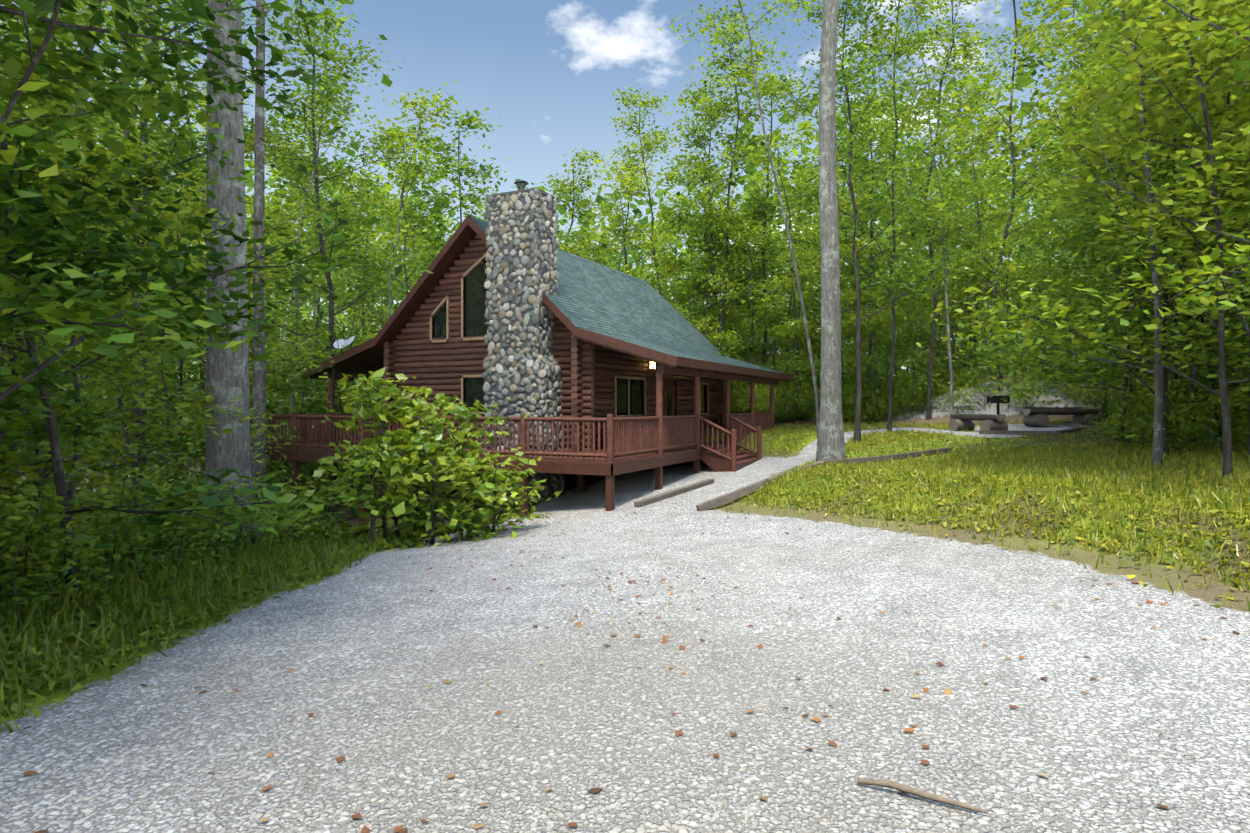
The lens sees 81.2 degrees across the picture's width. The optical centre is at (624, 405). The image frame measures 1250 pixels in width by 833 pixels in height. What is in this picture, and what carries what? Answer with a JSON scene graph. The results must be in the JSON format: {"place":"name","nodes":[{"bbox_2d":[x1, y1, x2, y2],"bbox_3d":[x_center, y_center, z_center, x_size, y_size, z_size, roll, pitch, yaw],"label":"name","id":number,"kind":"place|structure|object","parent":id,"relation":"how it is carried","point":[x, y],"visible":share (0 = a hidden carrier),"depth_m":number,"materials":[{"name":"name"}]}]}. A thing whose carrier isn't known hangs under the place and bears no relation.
{"place":"outdoors","nodes":[
{"label":"outdoors","id":0,"kind":"place"},
{"bbox_2d":[383,233,723,451],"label":"cabin log walls","id":1,"kind":"structure","parent":0,"point":[589,371],"depth_m":21.84,"materials":[{"name":"brown wood"}]},
{"bbox_2d":[301,215,792,384],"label":"cabin roof","id":2,"kind":"structure","parent":1,"relation":"on","point":[592,302],"depth_m":23.08,"materials":[{"name":"green"}]},
{"bbox_2d":[333,336,354,352],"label":"satellite dishes","id":3,"kind":"object","parent":2,"relation":"on","point":[339,343],"visible":0.85,"depth_m":23.07,"materials":[{"name":"grey metal"}]},
{"bbox_2d":[429,252,708,417],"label":"windows","id":4,"kind":"structure","parent":1,"relation":"in","point":[628,392],"depth_m":21.72,"materials":[{"name":"black glass"}]},
{"bbox_2d":[649,361,655,368],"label":"porch lanterns","id":5,"kind":"object","parent":1,"relation":"attached to","point":[652,365],"visible":0.46,"depth_m":23.83,"materials":[{"name":"white glass"}]},
{"bbox_2d":[0,0,1227,398],"label":"sky","id":6,"kind":"structure","parent":0,"point":[545,68],"materials":[{"name":"blue"}]},
{"bbox_2d":[0,412,1249,832],"bbox_3d":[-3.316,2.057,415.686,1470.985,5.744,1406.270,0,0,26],"label":"ground","id":7,"kind":"structure","parent":0,"point":[1124,744],"depth_m":4.86,"materials":[{"name":"grey gravel"}]},
{"bbox_2d":[0,119,223,307],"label":"tree","id":8,"kind":"object","parent":7,"relation":"on","point":[103,247],"visible":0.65,"depth_m":6.87,"materials":[{"name":"green plant"}]},
{"bbox_2d":[39,8,204,486],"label":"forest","id":9,"kind":"object","parent":7,"relation":"on","point":[141,85],"depth_m":37.52,"materials":[{"name":"green plant"}]},
{"bbox_2d":[1,0,255,540],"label":"tree","id":10,"kind":"object","parent":7,"relation":"on","point":[139,273],"visible":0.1,"depth_m":16.14,"materials":[{"name":"green plant"}]},
{"bbox_2d":[0,0,307,434],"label":"tree","id":11,"kind":"object","parent":7,"relation":"on","point":[131,183],"visible":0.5,"depth_m":10.31,"materials":[{"name":"green plant"}]},
{"bbox_2d":[0,0,320,575],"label":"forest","id":12,"kind":"object","parent":7,"relation":"on","point":[79,3],"depth_m":23.66,"materials":[{"name":"green plant"}]},
{"bbox_2d":[6,0,314,491],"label":"tree","id":13,"kind":"object","parent":7,"relation":"on","point":[144,136],"visible":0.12,"depth_m":18.39,"materials":[{"name":"green plant"}]},
{"bbox_2d":[73,0,353,521],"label":"tree","id":14,"kind":"object","parent":7,"relation":"on","point":[259,215],"visible":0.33,"depth_m":17.08,"materials":[{"name":"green plant"}]},
{"bbox_2d":[0,0,432,402],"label":"tree","id":15,"kind":"object","parent":7,"relation":"on","point":[200,11],"visible":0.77,"depth_m":7.22,"materials":[{"name":"green plant"}]},
{"bbox_2d":[1,422,440,563],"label":"shrubs","id":16,"kind":"object","parent":7,"relation":"on","point":[114,448],"visible":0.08,"depth_m":12.86,"materials":[{"name":"green plant"}]},
{"bbox_2d":[176,0,375,489],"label":"tree","id":17,"kind":"object","parent":7,"relation":"on","point":[328,23],"visible":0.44,"depth_m":29.79,"materials":[{"name":"green plant"}]},
{"bbox_2d":[200,0,439,514],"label":"tree","id":18,"kind":"object","parent":7,"relation":"on","point":[311,107],"visible":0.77,"depth_m":23.49,"materials":[{"name":"green plant"}]},
{"bbox_2d":[0,0,657,597],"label":"trees","id":19,"kind":"object","parent":7,"relation":"on","point":[106,350],"visible":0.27,"depth_m":8.66,"materials":[{"name":"green plant"}]},
{"bbox_2d":[246,132,445,470],"bbox_3d":[-14.045,-5.288,40.251,15.163,19.160,8.141,0,0,-27],"label":"tree","id":20,"kind":"object","parent":7,"relation":"on","point":[383,273],"visible":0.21,"depth_m":39.80,"materials":[{"name":"green plant"}]},
{"bbox_2d":[327,114,475,334],"bbox_3d":[-11.077,-5.121,36.102,7.024,17.484,7.466,0,0,-23],"label":"tree","id":21,"kind":"object","parent":7,"relation":"on","point":[405,217],"visible":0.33,"depth_m":35.52,"materials":[{"name":"green plant"}]},
{"bbox_2d":[272,367,562,551],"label":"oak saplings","id":22,"kind":"object","parent":7,"relation":"on","point":[383,456],"visible":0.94,"depth_m":13.36,"materials":[{"name":"green plant"}]},
{"bbox_2d":[250,373,773,526],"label":"porch deck","id":23,"kind":"structure","parent":7,"relation":"on","point":[658,441],"depth_m":19.35,"materials":[{"name":"brown wood"}]},
{"bbox_2d":[481,180,564,505],"bbox_3d":[-2.797,-1.536,20.302,2.142,9.498,1.442,0,0,26],"label":"chimney","id":24,"kind":"object","parent":7,"relation":"on","point":[522,372],"visible":0.73,"depth_m":19.87,"materials":[{"name":"grey stone"}]},
{"bbox_2d":[540,144,612,257],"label":"tree","id":25,"kind":"object","parent":7,"relation":"on","point":[571,189],"visible":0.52,"depth_m":41.23,"materials":[{"name":"green plant"}]},
{"bbox_2d":[93,23,1083,477],"bbox_3d":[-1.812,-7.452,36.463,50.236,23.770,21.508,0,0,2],"label":"forest","id":26,"kind":"object","parent":7,"relation":"on","point":[471,172],"depth_m":33.13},
{"bbox_2d":[5,40,1238,467],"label":"forest foliage","id":27,"kind":"object","parent":7,"relation":"on","point":[637,212],"visible":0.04,"depth_m":55.01,"materials":[{"name":"green plant"}]},
{"bbox_2d":[0,415,1249,733],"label":"lawn","id":28,"kind":"structure","parent":7,"relation":"on","point":[1094,467],"depth_m":9.55,"materials":[{"name":"green plant"}]},
{"bbox_2d":[196,0,260,551],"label":"tree","id":29,"kind":"object","parent":28,"relation":"on","point":[228,451],"visible":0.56,"depth_m":12.64,"materials":[{"name":"grey plant"}]},
{"bbox_2d":[0,364,1249,626],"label":"undergrowth bushes","id":30,"kind":"object","parent":7,"relation":"on","point":[28,554],"visible":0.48,"depth_m":11.54,"materials":[{"name":"green plant"}]},
{"bbox_2d":[22,474,1239,832],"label":"fallen leaves","id":31,"kind":"object","parent":7,"relation":"on","point":[594,790],"visible":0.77,"depth_m":4.67,"materials":[{"name":"brown plant"}]},
{"bbox_2d":[588,138,680,299],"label":"tree","id":32,"kind":"object","parent":7,"relation":"on","point":[614,208],"visible":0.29,"depth_m":44.62,"materials":[{"name":"green plant"}]},
{"bbox_2d":[597,84,719,301],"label":"tree","id":33,"kind":"object","parent":7,"relation":"on","point":[634,102],"visible":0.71,"depth_m":40.27,"materials":[{"name":"green plant"}]},
{"bbox_2d":[632,16,800,349],"bbox_3d":[4.530,-8.190,33.735,7.737,18.181,7.589,0,0,-29],"label":"tree","id":34,"kind":"object","parent":7,"relation":"on","point":[741,73],"visible":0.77,"depth_m":33.23,"materials":[{"name":"green plant"}]},
{"bbox_2d":[649,59,787,407],"bbox_3d":[4.465,-8.173,36.115,6.959,17.738,8.433,0,0,26],"label":"tree","id":35,"kind":"object","parent":7,"relation":"on","point":[698,142],"visible":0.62,"depth_m":36.46,"materials":[{"name":"green plant"}]},
{"bbox_2d":[659,0,848,438],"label":"leaning birch tree","id":36,"kind":"object","parent":7,"relation":"on","point":[718,34],"visible":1,"depth_m":17.66,"materials":[{"name":"green plant"}]},
{"bbox_2d":[688,34,845,395],"bbox_3d":[6.751,-8.614,36.237,7.234,18.635,8.081,0,0,-39],"label":"tree","id":37,"kind":"object","parent":7,"relation":"on","point":[754,115],"visible":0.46,"depth_m":35.94,"materials":[{"name":"green plant"}]},
{"bbox_2d":[816,0,845,461],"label":"tree","id":38,"kind":"object","parent":7,"relation":"on","point":[830,443],"visible":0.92,"depth_m":16.89,"materials":[{"name":"grey plant"}]},
{"bbox_2d":[634,421,1087,510],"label":"landscape timbers","id":39,"kind":"object","parent":7,"relation":"on","point":[724,498],"visible":0.58,"depth_m":17.08,"materials":[{"name":"wood"}]},
{"bbox_2d":[738,0,999,442],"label":"tree","id":40,"kind":"object","parent":7,"relation":"on","point":[795,103],"visible":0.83,"depth_m":22.46,"materials":[{"name":"green plant"}]},
{"bbox_2d":[700,160,1046,393],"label":"tree","id":41,"kind":"object","parent":7,"relation":"on","point":[996,239],"visible":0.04,"depth_m":42.39,"materials":[{"name":"green plant"}]},
{"bbox_2d":[792,0,994,431],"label":"tree","id":42,"kind":"object","parent":7,"relation":"on","point":[919,210],"visible":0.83,"depth_m":23.40,"materials":[{"name":"green plant"}]},
{"bbox_2d":[857,779,987,813],"bbox_3d":[1.333,1.764,3.300,0.560,0.054,0.030,0,0,34],"label":"dead stick","id":43,"kind":"object","parent":7,"relation":"on","point":[909,790],"visible":0.98,"depth_m":3.30,"materials":[{"name":"wood"}]},
{"bbox_2d":[644,0,1249,455],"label":"trees","id":44,"kind":"object","parent":7,"relation":"on","point":[750,324],"visible":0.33,"depth_m":28.94,"materials":[{"name":"green plant"}]},
{"bbox_2d":[847,0,1055,419],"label":"tree","id":45,"kind":"object","parent":7,"relation":"on","point":[933,237],"visible":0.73,"depth_m":26.67,"materials":[{"name":"green plant"}]},
{"bbox_2d":[844,0,1060,419],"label":"tree","id":46,"kind":"object","parent":7,"relation":"on","point":[961,67],"visible":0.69,"depth_m":25.81,"materials":[{"name":"green plant"}]},
{"bbox_2d":[949,414,1007,430],"bbox_3d":[11.129,0.573,23.018,0.680,0.575,1.900,0,0,-16],"label":"log bench","id":47,"kind":"object","parent":7,"relation":"on","point":[958,422],"visible":0.77,"depth_m":22.75,"materials":[{"name":"grey wood"}]},
{"bbox_2d":[724,345,1248,422],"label":"shrubs","id":48,"kind":"object","parent":7,"relation":"on","point":[979,387],"visible":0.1,"depth_m":27.86,"materials":[{"name":"green plant"}]},
{"bbox_2d":[873,380,1118,424],"bbox_3d":[15.684,-0.070,28.849,12.160,1.951,6.400,0,0,-2],"label":"mound rock","id":49,"kind":"object","parent":7,"relation":"on","point":[1011,413],"visible":0.15,"depth_m":27.03,"materials":[{"name":"grey stone"}]},
{"bbox_2d":[980,375,1034,377],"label":"lumber planks","id":50,"kind":"object","parent":49,"relation":"on","point":[1005,376],"visible":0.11,"depth_m":28.70,"materials":[{"name":"brown wood"}]},
{"bbox_2d":[986,396,1009,414],"bbox_3d":[12.719,0.243,24.864,0.440,1.130,0.640,0,0,-10],"label":"park grill","id":51,"kind":"object","parent":7,"relation":"on","point":[996,399],"visible":0.88,"depth_m":24.67,"materials":[{"name":"black metal"}]},
{"bbox_2d":[906,0,1115,390],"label":"tree","id":52,"kind":"object","parent":7,"relation":"on","point":[1003,141],"visible":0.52,"depth_m":28.20,"materials":[{"name":"green plant"}]},
{"bbox_2d":[1015,407,1099,426],"bbox_3d":[14.270,0.385,24.041,2.500,0.635,0.950,0,0,-8],"label":"log bench","id":53,"kind":"object","parent":7,"relation":"on","point":[1036,417],"visible":0.92,"depth_m":23.76,"materials":[{"name":"grey wood"}]},
{"bbox_2d":[904,0,1249,478],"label":"tree","id":54,"kind":"object","parent":7,"relation":"on","point":[1148,40],"visible":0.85,"depth_m":10.72,"materials":[{"name":"green plant"}]},
{"bbox_2d":[916,0,1249,466],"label":"tree","id":55,"kind":"object","parent":7,"relation":"on","point":[1157,454],"visible":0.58,"depth_m":12.60,"materials":[{"name":"green plant"}]},
{"bbox_2d":[934,0,1249,342],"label":"tree","id":56,"kind":"object","parent":7,"relation":"on","point":[1194,27],"visible":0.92,"depth_m":10.00,"materials":[{"name":"green plant"}]},
{"bbox_2d":[991,0,1201,422],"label":"tree","id":57,"kind":"object","parent":7,"relation":"on","point":[1056,178],"visible":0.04,"depth_m":24.43,"materials":[{"name":"green plant"}]},
{"bbox_2d":[963,45,1235,433],"bbox_3d":[12.866,-4.098,19.525,7.054,10.164,7.468,0,0,26],"label":"tree","id":58,"kind":"object","parent":7,"relation":"on","point":[1053,112],"visible":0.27,"depth_m":20.00,"materials":[{"name":"green plant"}]},
{"bbox_2d":[973,0,1249,379],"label":"tree","id":59,"kind":"object","parent":7,"relation":"on","point":[1076,6],"visible":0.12,"depth_m":31.15,"materials":[{"name":"green plant"}]},
{"bbox_2d":[983,0,1249,450],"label":"tree","id":60,"kind":"object","parent":7,"relation":"on","point":[1038,375],"visible":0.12,"depth_m":14.75,"materials":[{"name":"green plant"}]},
{"bbox_2d":[997,0,1248,440],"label":"tree","id":61,"kind":"object","parent":7,"relation":"on","point":[1059,296],"visible":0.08,"depth_m":17.75,"materials":[{"name":"green plant"}]},
{"bbox_2d":[1005,0,1249,372],"bbox_3d":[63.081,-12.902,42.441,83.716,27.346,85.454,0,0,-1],"label":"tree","id":62,"kind":"object","parent":7,"relation":"on","point":[1037,257],"depth_m":45.05,"materials":[{"name":"green plant"}]},
{"bbox_2d":[1070,0,1249,454],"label":"tree","id":63,"kind":"object","parent":7,"relation":"on","point":[1176,329],"visible":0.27,"depth_m":12.70,"materials":[{"name":"green plant"}]},
{"bbox_2d":[1102,85,1249,293],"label":"tree","id":64,"kind":"object","parent":7,"relation":"on","point":[1203,179],"visible":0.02,"depth_m":16.57,"materials":[{"name":"green plant"}]}
]}

